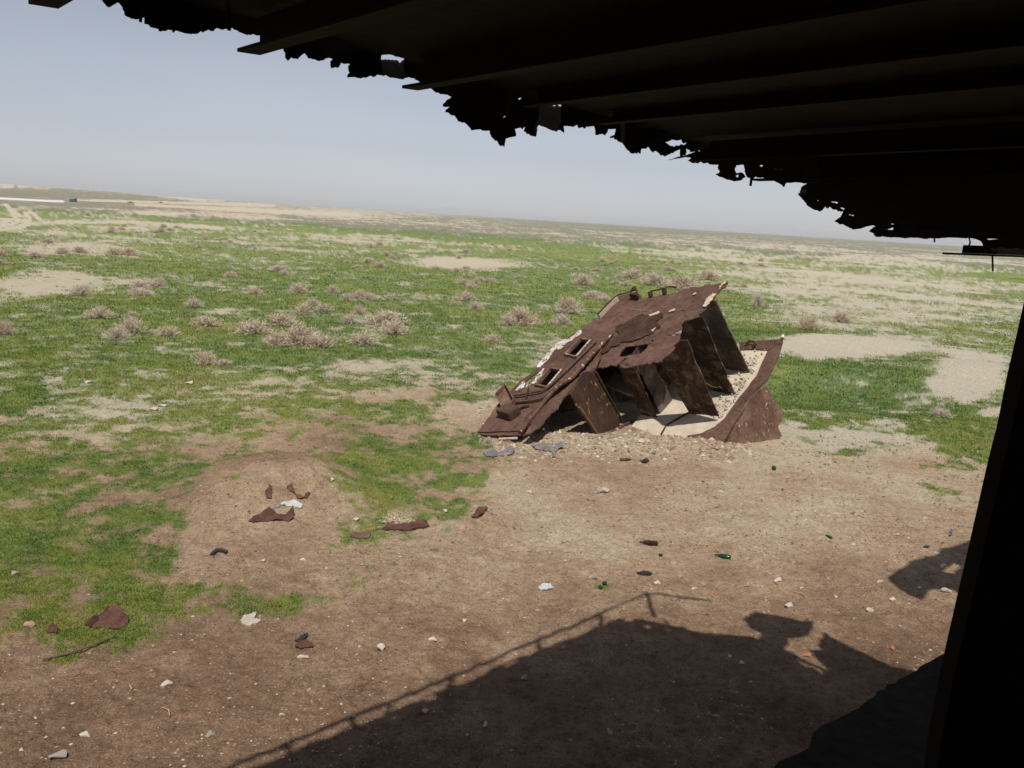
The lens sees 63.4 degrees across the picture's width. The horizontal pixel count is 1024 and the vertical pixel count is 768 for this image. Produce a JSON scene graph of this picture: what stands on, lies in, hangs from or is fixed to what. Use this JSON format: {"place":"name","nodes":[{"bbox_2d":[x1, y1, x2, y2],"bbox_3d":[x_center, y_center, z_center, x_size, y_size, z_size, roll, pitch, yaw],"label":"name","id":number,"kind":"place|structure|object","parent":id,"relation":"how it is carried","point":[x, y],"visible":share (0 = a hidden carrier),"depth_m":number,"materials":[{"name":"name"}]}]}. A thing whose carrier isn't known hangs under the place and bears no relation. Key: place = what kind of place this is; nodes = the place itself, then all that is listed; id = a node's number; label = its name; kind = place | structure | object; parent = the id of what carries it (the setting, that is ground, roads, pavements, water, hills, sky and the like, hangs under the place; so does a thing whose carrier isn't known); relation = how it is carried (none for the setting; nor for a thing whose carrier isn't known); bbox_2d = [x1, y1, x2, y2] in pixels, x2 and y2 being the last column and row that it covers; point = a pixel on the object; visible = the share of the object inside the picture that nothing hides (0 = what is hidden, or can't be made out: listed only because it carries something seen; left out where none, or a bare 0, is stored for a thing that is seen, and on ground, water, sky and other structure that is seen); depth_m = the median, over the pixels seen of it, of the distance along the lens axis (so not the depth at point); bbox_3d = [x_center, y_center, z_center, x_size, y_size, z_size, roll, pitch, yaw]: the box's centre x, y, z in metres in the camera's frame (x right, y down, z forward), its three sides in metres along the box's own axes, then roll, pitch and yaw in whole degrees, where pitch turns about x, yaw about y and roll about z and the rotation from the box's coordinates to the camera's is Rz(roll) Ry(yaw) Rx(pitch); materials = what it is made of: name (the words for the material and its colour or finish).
{"place":"outdoors","nodes":[
{"label":"outdoors","id":0,"kind":"place"},
{"bbox_2d":[350,531,370,538],"bbox_3d":[-2.140,2.132,11.662,0.284,0.081,0.228,4,11,0],"label":"board","id":1,"kind":"object","parent":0,"point":[359,535],"visible":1,"depth_m":11.65,"materials":[{"name":"brown wood"}]},
{"bbox_2d":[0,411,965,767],"bbox_3d":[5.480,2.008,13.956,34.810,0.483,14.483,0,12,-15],"label":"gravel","id":2,"kind":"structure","parent":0,"point":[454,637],"depth_m":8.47,"materials":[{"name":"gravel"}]},
{"bbox_2d":[0,0,991,245],"label":"sky","id":3,"kind":"structure","parent":0,"point":[95,97],"materials":[{"name":"blue"}]},
{"bbox_2d":[0,184,1023,767],"bbox_3d":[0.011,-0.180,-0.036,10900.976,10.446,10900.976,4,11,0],"label":"ground","id":4,"kind":"structure","parent":0,"point":[496,686],"depth_m":12.50,"materials":[{"name":"soil"}]},
{"bbox_2d":[0,248,10,256],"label":"shrub","id":5,"kind":"object","parent":4,"relation":"on","point":[2,252],"visible":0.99,"depth_m":53.84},
{"bbox_2d":[0,318,17,335],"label":"shrub","id":6,"kind":"object","parent":4,"relation":"on","point":[6,328],"visible":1,"depth_m":25.75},
{"bbox_2d":[23,621,35,626],"bbox_3d":[-5.096,2.542,8.773,0.131,0.073,0.072,0,10,-7],"label":"stone","id":7,"kind":"object","parent":4,"relation":"on","point":[30,623],"visible":1,"depth_m":8.74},
{"bbox_2d":[24,251,46,257],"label":"shrub","id":8,"kind":"object","parent":4,"relation":"on","point":[35,254],"visible":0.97,"depth_m":54.99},
{"bbox_2d":[37,237,56,242],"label":"shrub","id":9,"kind":"object","parent":4,"relation":"on","point":[46,240],"visible":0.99,"depth_m":69.02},
{"bbox_2d":[47,622,58,632],"bbox_3d":[-4.809,2.556,8.698,0.124,0.057,0.135,4,11,0],"label":"scrap plate","id":10,"kind":"object","parent":4,"relation":"on","point":[52,627],"visible":1,"depth_m":8.69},
{"bbox_2d":[48,749,66,758],"bbox_3d":[-3.681,3.005,6.716,0.136,0.055,0.080,-1,12,-23],"label":"stone","id":11,"kind":"object","parent":4,"relation":"on","point":[61,754],"visible":1,"depth_m":6.70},
{"bbox_2d":[51,246,75,253],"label":"shrub","id":12,"kind":"object","parent":4,"relation":"on","point":[60,251],"visible":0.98,"depth_m":58.90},
{"bbox_2d":[42,635,115,660],"bbox_3d":[-4.346,2.668,8.380,0.131,0.064,0.714,14,15,41],"label":"pole","id":13,"kind":"object","parent":4,"relation":"on","point":[63,654],"visible":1,"depth_m":8.28,"materials":[{"name":"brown wood"}]},
{"bbox_2d":[70,246,90,252],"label":"shrub","id":14,"kind":"object","parent":4,"relation":"on","point":[84,249],"visible":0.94,"depth_m":61.06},
{"bbox_2d":[68,283,95,295],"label":"shrub","id":15,"kind":"object","parent":4,"relation":"on","point":[81,289],"visible":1,"depth_m":36.71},
{"bbox_2d":[79,731,89,736],"bbox_3d":[-3.627,2.973,7.038,0.097,0.053,0.047,7,0,12],"label":"stone","id":16,"kind":"object","parent":4,"relation":"on","point":[85,734],"visible":1,"depth_m":7.03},
{"bbox_2d":[85,605,109,627],"bbox_3d":[-4.479,2.522,8.992,0.113,0.085,0.388,7,12,18],"label":"scrap plate","id":17,"kind":"object","parent":4,"relation":"on","point":[91,621],"visible":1,"depth_m":8.93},
{"bbox_2d":[80,304,117,318],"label":"shrub","id":18,"kind":"object","parent":4,"relation":"on","point":[96,313],"visible":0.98,"depth_m":30.16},
{"bbox_2d":[91,604,128,628],"bbox_3d":[-4.321,2.528,8.931,0.360,0.133,0.356,10,13,29],"label":"scrap plate","id":19,"kind":"object","parent":4,"relation":"on","point":[114,614],"visible":1,"depth_m":8.95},
{"bbox_2d":[99,246,126,255],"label":"shrub","id":20,"kind":"object","parent":4,"relation":"on","point":[114,251],"visible":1,"depth_m":61.38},
{"bbox_2d":[101,325,130,339],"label":"shrub","id":21,"kind":"object","parent":4,"relation":"on","point":[117,333],"visible":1,"depth_m":26.17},
{"bbox_2d":[121,247,139,254],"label":"shrub","id":22,"kind":"object","parent":4,"relation":"on","point":[130,251],"visible":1,"depth_m":61.88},
{"bbox_2d":[123,311,140,317],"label":"shrub","id":23,"kind":"object","parent":4,"relation":"on","point":[131,314],"visible":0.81,"depth_m":30.63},
{"bbox_2d":[112,315,154,335],"bbox_3d":[-12.703,-2.055,27.625,1.278,0.752,1.333,8,12,20],"label":"shrub","id":24,"kind":"object","parent":4,"relation":"on","point":[133,325],"visible":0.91,"depth_m":27.49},
{"bbox_2d":[122,286,154,293],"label":"shrub","id":25,"kind":"object","parent":4,"relation":"on","point":[131,292],"visible":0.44,"depth_m":38.31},
{"bbox_2d":[127,280,150,289],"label":"shrub","id":26,"kind":"object","parent":4,"relation":"on","point":[139,284],"visible":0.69,"depth_m":39.69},
{"bbox_2d":[128,288,159,295],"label":"shrub","id":27,"kind":"object","parent":4,"relation":"on","point":[140,293],"visible":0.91,"depth_m":37.98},
{"bbox_2d":[141,279,163,287],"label":"shrub","id":28,"kind":"object","parent":4,"relation":"on","point":[152,283],"visible":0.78,"depth_m":41.71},
{"bbox_2d":[154,276,164,286],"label":"shrub","id":29,"kind":"object","parent":4,"relation":"on","point":[158,279],"visible":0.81,"depth_m":42.10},
{"bbox_2d":[151,325,180,336],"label":"shrub","id":30,"kind":"object","parent":4,"relation":"on","point":[168,331],"visible":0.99,"depth_m":27.38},
{"bbox_2d":[161,680,172,685],"bbox_3d":[-3.266,2.824,7.835,0.119,0.050,0.055,0,12,-19],"label":"stone","id":31,"kind":"object","parent":4,"relation":"on","point":[166,682],"visible":1,"depth_m":7.83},
{"bbox_2d":[183,295,204,307],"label":"shrub","id":32,"kind":"object","parent":4,"relation":"on","point":[193,302],"visible":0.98,"depth_m":34.63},
{"bbox_2d":[190,346,217,364],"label":"shrub","id":33,"kind":"object","parent":4,"relation":"on","point":[205,358],"visible":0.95,"depth_m":23.09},
{"bbox_2d":[190,314,226,325],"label":"shrub","id":34,"kind":"object","parent":4,"relation":"on","point":[207,320],"visible":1,"depth_m":30.14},
{"bbox_2d":[205,730,215,737],"bbox_3d":[-2.595,2.997,7.115,0.087,0.059,0.053,-5,14,-38],"label":"stone","id":35,"kind":"object","parent":4,"relation":"on","point":[210,733],"visible":1,"depth_m":7.10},
{"bbox_2d":[210,548,227,555],"bbox_3d":[-3.830,2.187,10.817,0.233,0.074,0.109,-4,13,-33],"label":"hose","id":36,"kind":"object","parent":4,"relation":"on","point":[214,551],"visible":1,"depth_m":10.82,"materials":[{"name":"black rubber"}]},
{"bbox_2d":[213,358,232,365],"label":"shrub","id":37,"kind":"object","parent":4,"relation":"on","point":[223,361],"visible":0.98,"depth_m":23.06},
{"bbox_2d":[222,271,236,277],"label":"shrub","id":38,"kind":"object","parent":4,"relation":"on","point":[230,274],"visible":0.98,"depth_m":49.31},
{"bbox_2d":[240,612,260,626],"bbox_3d":[-2.895,2.610,9.162,0.208,0.034,0.282,-3,13,-31],"label":"board","id":39,"kind":"object","parent":4,"relation":"on","point":[249,620],"visible":1,"depth_m":9.14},
{"bbox_2d":[227,317,276,334],"bbox_3d":[-9.028,-2.094,29.080,1.566,0.716,1.595,-5,14,-38],"label":"shrub","id":40,"kind":"object","parent":4,"relation":"on","point":[251,327],"visible":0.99,"depth_m":28.97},
{"bbox_2d":[246,285,264,293],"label":"shrub","id":41,"kind":"object","parent":4,"relation":"on","point":[255,290],"visible":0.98,"depth_m":41.22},
{"bbox_2d":[265,483,271,498],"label":"scrap plate","id":42,"kind":"object","parent":4,"relation":"on","point":[268,491],"visible":1,"depth_m":12.50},
{"bbox_2d":[248,506,293,521],"bbox_3d":[-3.481,1.887,12.003,0.646,0.173,0.304,0,12,-19],"label":"scrap plate","id":43,"kind":"object","parent":4,"relation":"on","point":[269,513],"visible":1,"depth_m":11.97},
{"bbox_2d":[262,329,291,345],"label":"shrub","id":44,"kind":"object","parent":4,"relation":"on","point":[278,337],"visible":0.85,"depth_m":26.92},
{"bbox_2d":[268,264,285,271],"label":"shrub","id":45,"kind":"object","parent":4,"relation":"on","point":[276,268],"visible":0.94,"depth_m":55.84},
{"bbox_2d":[258,312,303,326],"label":"shrub","id":46,"kind":"object","parent":4,"relation":"on","point":[281,320],"visible":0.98,"depth_m":31.41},
{"bbox_2d":[278,269,289,274],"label":"shrub","id":47,"kind":"object","parent":4,"relation":"on","point":[284,272],"visible":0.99,"depth_m":53.22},
{"bbox_2d":[280,499,302,508],"bbox_3d":[-3.297,1.793,12.433,0.326,0.084,0.193,4,11,0],"label":"board","id":48,"kind":"object","parent":4,"relation":"on","point":[295,503],"visible":0.99,"depth_m":12.40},
{"bbox_2d":[269,320,321,347],"bbox_3d":[-6.941,-1.694,27.186,1.793,0.902,1.755,5,11,7],"label":"shrub","id":49,"kind":"object","parent":4,"relation":"on","point":[299,334],"visible":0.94,"depth_m":27.01,"materials":[{"name":"plant"}]},
{"bbox_2d":[286,282,309,292],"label":"shrub","id":50,"kind":"object","parent":4,"relation":"on","point":[298,289],"visible":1,"depth_m":43.11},
{"bbox_2d":[287,481,310,498],"bbox_3d":[-3.300,1.626,12.734,0.397,0.191,0.206,8,12,22],"label":"scrap plate","id":51,"kind":"object","parent":4,"relation":"on","point":[290,487],"visible":1,"depth_m":12.72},
{"bbox_2d":[294,632,307,641],"bbox_3d":[-2.224,2.692,8.836,0.062,0.032,0.209,10,13,28],"label":"scrap plate","id":52,"kind":"object","parent":4,"relation":"on","point":[302,637],"visible":1,"depth_m":8.81,"materials":[{"name":"grey metal"}]},
{"bbox_2d":[290,301,315,314],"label":"shrub","id":53,"kind":"object","parent":4,"relation":"on","point":[303,309],"visible":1,"depth_m":34.65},
{"bbox_2d":[297,655,308,658],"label":"stone","id":54,"kind":"object","parent":4,"relation":"on","point":[303,656],"visible":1,"depth_m":8.43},
{"bbox_2d":[295,640,312,648],"bbox_3d":[-2.177,2.729,8.690,0.206,0.050,0.118,4,11,0],"label":"scrap plate","id":55,"kind":"object","parent":4,"relation":"on","point":[301,644],"visible":1,"depth_m":8.67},
{"bbox_2d":[304,296,321,304],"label":"shrub","id":56,"kind":"object","parent":4,"relation":"on","point":[313,302],"visible":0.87,"depth_m":38.05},
{"bbox_2d":[302,330,342,347],"bbox_3d":[-6.250,-1.495,27.136,1.268,0.596,1.399,-6,15,-40],"label":"shrub","id":57,"kind":"object","parent":4,"relation":"on","point":[325,342],"visible":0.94,"depth_m":27.02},
{"bbox_2d":[313,303,336,311],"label":"shrub","id":58,"kind":"object","parent":4,"relation":"on","point":[322,307],"visible":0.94,"depth_m":36.00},
{"bbox_2d":[328,285,337,292],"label":"shrub","id":59,"kind":"object","parent":4,"relation":"on","point":[333,289],"visible":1,"depth_m":43.99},
{"bbox_2d":[340,291,352,300],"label":"shrub","id":60,"kind":"object","parent":4,"relation":"on","point":[345,297],"visible":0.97,"depth_m":40.58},
{"bbox_2d":[337,313,361,323],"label":"shrub","id":61,"kind":"object","parent":4,"relation":"on","point":[345,319],"visible":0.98,"depth_m":33.01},
{"bbox_2d":[351,289,365,298],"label":"shrub","id":62,"kind":"object","parent":4,"relation":"on","point":[358,294],"visible":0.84,"depth_m":42.32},
{"bbox_2d":[350,303,367,314],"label":"shrub","id":63,"kind":"object","parent":4,"relation":"on","point":[359,309],"visible":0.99,"depth_m":35.78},
{"bbox_2d":[340,328,380,345],"bbox_3d":[-5.028,-1.634,28.143,1.284,0.601,1.396,-6,15,-40],"label":"shrub","id":64,"kind":"object","parent":4,"relation":"on","point":[360,338],"visible":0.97,"depth_m":28.05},
{"bbox_2d":[359,257,374,262],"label":"shrub","id":65,"kind":"object","parent":4,"relation":"on","point":[369,260],"visible":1,"depth_m":71.05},
{"bbox_2d":[361,292,377,299],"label":"shrub","id":66,"kind":"object","parent":4,"relation":"on","point":[368,296],"visible":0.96,"depth_m":41.97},
{"bbox_2d":[372,261,388,266],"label":"shrub","id":67,"kind":"object","parent":4,"relation":"on","point":[380,264],"visible":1,"depth_m":66.42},
{"bbox_2d":[377,643,384,650],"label":"stone","id":68,"kind":"object","parent":4,"relation":"on","point":[380,646],"visible":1,"depth_m":8.65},
{"bbox_2d":[381,251,391,255],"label":"shrub","id":69,"kind":"object","parent":4,"relation":"on","point":[386,253],"visible":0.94,"depth_m":83.59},
{"bbox_2d":[362,308,412,327],"bbox_3d":[-4.938,-2.671,33.022,2.248,0.723,2.006,3,11,-1],"label":"shrub","id":70,"kind":"object","parent":4,"relation":"on","point":[379,319],"visible":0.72,"depth_m":32.89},
{"bbox_2d":[376,317,414,334],"bbox_3d":[-4.416,-2.197,31.069,1.426,0.671,1.450,7,12,17],"label":"shrub","id":71,"kind":"object","parent":4,"relation":"on","point":[393,327],"visible":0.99,"depth_m":30.95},
{"bbox_2d":[378,512,414,526],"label":"shrub","id":72,"kind":"object","parent":4,"relation":"on","point":[395,520],"visible":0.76,"depth_m":12.30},
{"bbox_2d":[375,519,428,530],"bbox_3d":[-1.596,2.077,12.053,0.800,0.095,0.269,0,12,-19],"label":"board","id":73,"kind":"object","parent":4,"relation":"on","point":[416,524],"visible":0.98,"depth_m":12.06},
{"bbox_2d":[430,265,440,269],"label":"shrub","id":74,"kind":"object","parent":4,"relation":"on","point":[434,268],"visible":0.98,"depth_m":67.94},
{"bbox_2d":[449,300,460,304],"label":"shrub","id":75,"kind":"object","parent":4,"relation":"on","point":[458,302],"visible":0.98,"depth_m":42.09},
{"bbox_2d":[455,277,471,283],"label":"shrub","id":76,"kind":"object","parent":4,"relation":"on","point":[461,281],"visible":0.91,"depth_m":55.09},
{"bbox_2d":[452,290,477,300],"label":"shrub","id":77,"kind":"object","parent":4,"relation":"on","point":[466,296],"visible":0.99,"depth_m":44.47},
{"bbox_2d":[467,301,485,310],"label":"shrub","id":78,"kind":"object","parent":4,"relation":"on","point":[475,306],"visible":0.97,"depth_m":40.02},
{"bbox_2d":[471,506,487,517],"bbox_3d":[-0.503,1.977,12.786,0.151,0.046,0.504,7,12,15],"label":"scrap plate","id":79,"kind":"object","parent":4,"relation":"on","point":[478,511],"visible":1,"depth_m":12.81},
{"bbox_2d":[482,437,493,447],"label":"shrub","id":80,"kind":"object","parent":4,"relation":"on","point":[488,442],"visible":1,"depth_m":16.56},
{"bbox_2d":[478,332,504,343],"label":"shrub","id":81,"kind":"object","parent":4,"relation":"on","point":[492,338],"visible":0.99,"depth_m":30.56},
{"bbox_2d":[0,432,984,767],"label":"soil clods","id":82,"kind":"object","parent":4,"relation":"on","point":[124,752],"visible":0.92,"depth_m":8.73,"materials":[{"name":"soil"}]},
{"bbox_2d":[498,313,516,325],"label":"shrub","id":83,"kind":"object","parent":4,"relation":"on","point":[507,320],"visible":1,"depth_m":35.29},
{"bbox_2d":[477,401,564,443],"bbox_3d":[0.220,0.798,18.895,2.198,0.210,4.384,4,11,0],"label":"rubble","id":84,"kind":"object","parent":4,"relation":"on","point":[546,430],"visible":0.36,"depth_m":18.25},
{"bbox_2d":[513,274,528,278],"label":"shrub","id":85,"kind":"object","parent":4,"relation":"on","point":[521,276],"visible":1,"depth_m":64.06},
{"bbox_2d":[500,304,545,326],"bbox_3d":[0.455,-3.031,35.885,2.136,0.963,2.092,3,11,-4],"label":"shrub","id":86,"kind":"object","parent":4,"relation":"on","point":[520,317],"visible":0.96,"depth_m":35.76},
{"bbox_2d":[28,0,1023,767],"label":"shipwreck","id":87,"kind":"object","parent":4,"relation":"on","point":[902,118],"visible":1,"depth_m":3.38,"materials":[{"name":"metal"}]},
{"bbox_2d":[538,583,553,589],"bbox_3d":[0.433,2.547,10.429,0.213,0.047,0.117,-5,14,-35],"label":"crumpled sheet","id":88,"kind":"object","parent":4,"relation":"on","point":[544,586],"visible":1,"depth_m":10.41,"materials":[{"name":"paper"}]},
{"bbox_2d":[531,441,562,456],"bbox_3d":[0.708,1.282,16.465,0.657,0.100,0.909,4,11,0],"label":"crumpled sheet","id":89,"kind":"object","parent":4,"relation":"on","point":[548,447],"visible":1,"depth_m":16.64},
{"bbox_2d":[548,313,572,324],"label":"shrub","id":90,"kind":"object","parent":4,"relation":"on","point":[561,320],"visible":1,"depth_m":36.85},
{"bbox_2d":[546,296,585,313],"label":"shrub","id":91,"kind":"object","parent":4,"relation":"on","point":[567,306],"visible":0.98,"depth_m":41.13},
{"bbox_2d":[571,274,594,284],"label":"shrub","id":92,"kind":"object","parent":4,"relation":"on","point":[580,280],"visible":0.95,"depth_m":61.06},
{"bbox_2d":[581,290,593,297],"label":"shrub","id":93,"kind":"object","parent":4,"relation":"on","point":[588,294],"visible":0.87,"depth_m":50.42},
{"bbox_2d":[585,291,604,298],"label":"shrub","id":94,"kind":"object","parent":4,"relation":"on","point":[595,294],"visible":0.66,"depth_m":50.19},
{"bbox_2d":[597,488,605,493],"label":"stone","id":95,"kind":"object","parent":4,"relation":"on","point":[600,490],"visible":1,"depth_m":14.07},
{"bbox_2d":[595,296,610,300],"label":"shrub","id":96,"kind":"object","parent":4,"relation":"on","point":[601,298],"visible":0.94,"depth_m":49.50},
{"bbox_2d":[491,427,752,465],"bbox_3d":[2.594,1.189,17.332,6.655,0.336,2.996,1,12,-13],"label":"rubble","id":97,"kind":"object","parent":4,"relation":"on","point":[657,439],"visible":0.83,"depth_m":16.99,"materials":[{"name":"gravel"}]},
{"bbox_2d":[483,446,514,456],"bbox_3d":[-0.214,1.306,16.111,0.835,0.070,0.426,-7,16,-43],"label":"crumpled sheet","id":98,"kind":"object","parent":97,"relation":"on","point":[509,450],"visible":1,"depth_m":16.05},
{"bbox_2d":[620,280,636,285],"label":"shrub","id":99,"kind":"object","parent":4,"relation":"on","point":[626,283],"visible":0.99,"depth_m":63.29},
{"bbox_2d":[611,267,647,278],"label":"shrub","id":100,"kind":"object","parent":4,"relation":"on","point":[633,274],"visible":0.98,"depth_m":71.64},
{"bbox_2d":[477,281,783,443],"bbox_3d":[2.668,0.134,18.702,7.209,5.016,4.688,-4,14,-33],"label":"wrecked deckhouse","id":101,"kind":"object","parent":4,"relation":"on","point":[671,364],"visible":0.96,"depth_m":18.48,"materials":[{"name":"brown metal"}]},
{"bbox_2d":[569,370,620,433],"bbox_3d":[1.816,0.440,18.018,0.428,1.464,2.231,10,13,30],"label":"door panel","id":102,"kind":"structure","parent":101,"relation":"in","point":[588,393],"depth_m":17.96,"materials":[{"name":"brown metal"}]},
{"bbox_2d":[637,571,652,574],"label":"scrap plate","id":103,"kind":"object","parent":4,"relation":"on","point":[643,572],"visible":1,"depth_m":11.09,"materials":[{"name":"black metal"}]},
{"bbox_2d":[639,540,657,545],"bbox_3d":[1.996,2.319,12.091,0.269,0.079,0.081,7,11,-4],"label":"bottle","id":104,"kind":"object","parent":4,"relation":"on","point":[650,542],"visible":1,"depth_m":12.06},
{"bbox_2d":[641,272,669,285],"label":"shrub","id":105,"kind":"object","parent":4,"relation":"on","point":[656,278],"visible":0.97,"depth_m":65.57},
{"bbox_2d":[657,274,703,289],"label":"shrub","id":106,"kind":"object","parent":4,"relation":"on","point":[682,280],"visible":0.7,"depth_m":62.56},
{"bbox_2d":[676,283,687,289],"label":"shrub","id":107,"kind":"object","parent":4,"relation":"on","point":[680,288],"visible":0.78,"depth_m":61.76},
{"bbox_2d":[692,269,721,279],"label":"shrub","id":108,"kind":"object","parent":4,"relation":"on","point":[707,274],"visible":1,"depth_m":76.29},
{"bbox_2d":[715,553,730,559],"bbox_3d":[3.019,2.462,11.854,0.226,0.066,0.068,8,12,19],"label":"bottle","id":109,"kind":"object","parent":4,"relation":"on","point":[724,556],"visible":1,"depth_m":11.82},
{"bbox_2d":[748,292,764,306],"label":"shrub","id":110,"kind":"object","parent":4,"relation":"on","point":[757,301],"visible":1,"depth_m":51.85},
{"bbox_2d":[792,314,825,330],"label":"shrub","id":111,"kind":"object","parent":4,"relation":"on","point":[808,323],"visible":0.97,"depth_m":40.71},
{"bbox_2d":[826,310,856,323],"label":"shrub","id":112,"kind":"object","parent":4,"relation":"on","point":[841,317],"visible":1,"depth_m":44.99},
{"bbox_2d":[927,406,957,418],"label":"shrub","id":113,"kind":"object","parent":4,"relation":"on","point":[940,411],"visible":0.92,"depth_m":22.35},
{"bbox_2d":[941,588,951,593],"bbox_3d":[5.789,2.751,11.034,0.134,0.066,0.048,15,23,32],"label":"stone","id":114,"kind":"object","parent":4,"relation":"on","point":[946,590],"visible":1,"depth_m":11.02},
{"bbox_2d":[0,223,1023,671],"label":"grass","id":115,"kind":"structure","parent":0,"point":[176,371],"depth_m":22.19,"materials":[{"name":"plant"}]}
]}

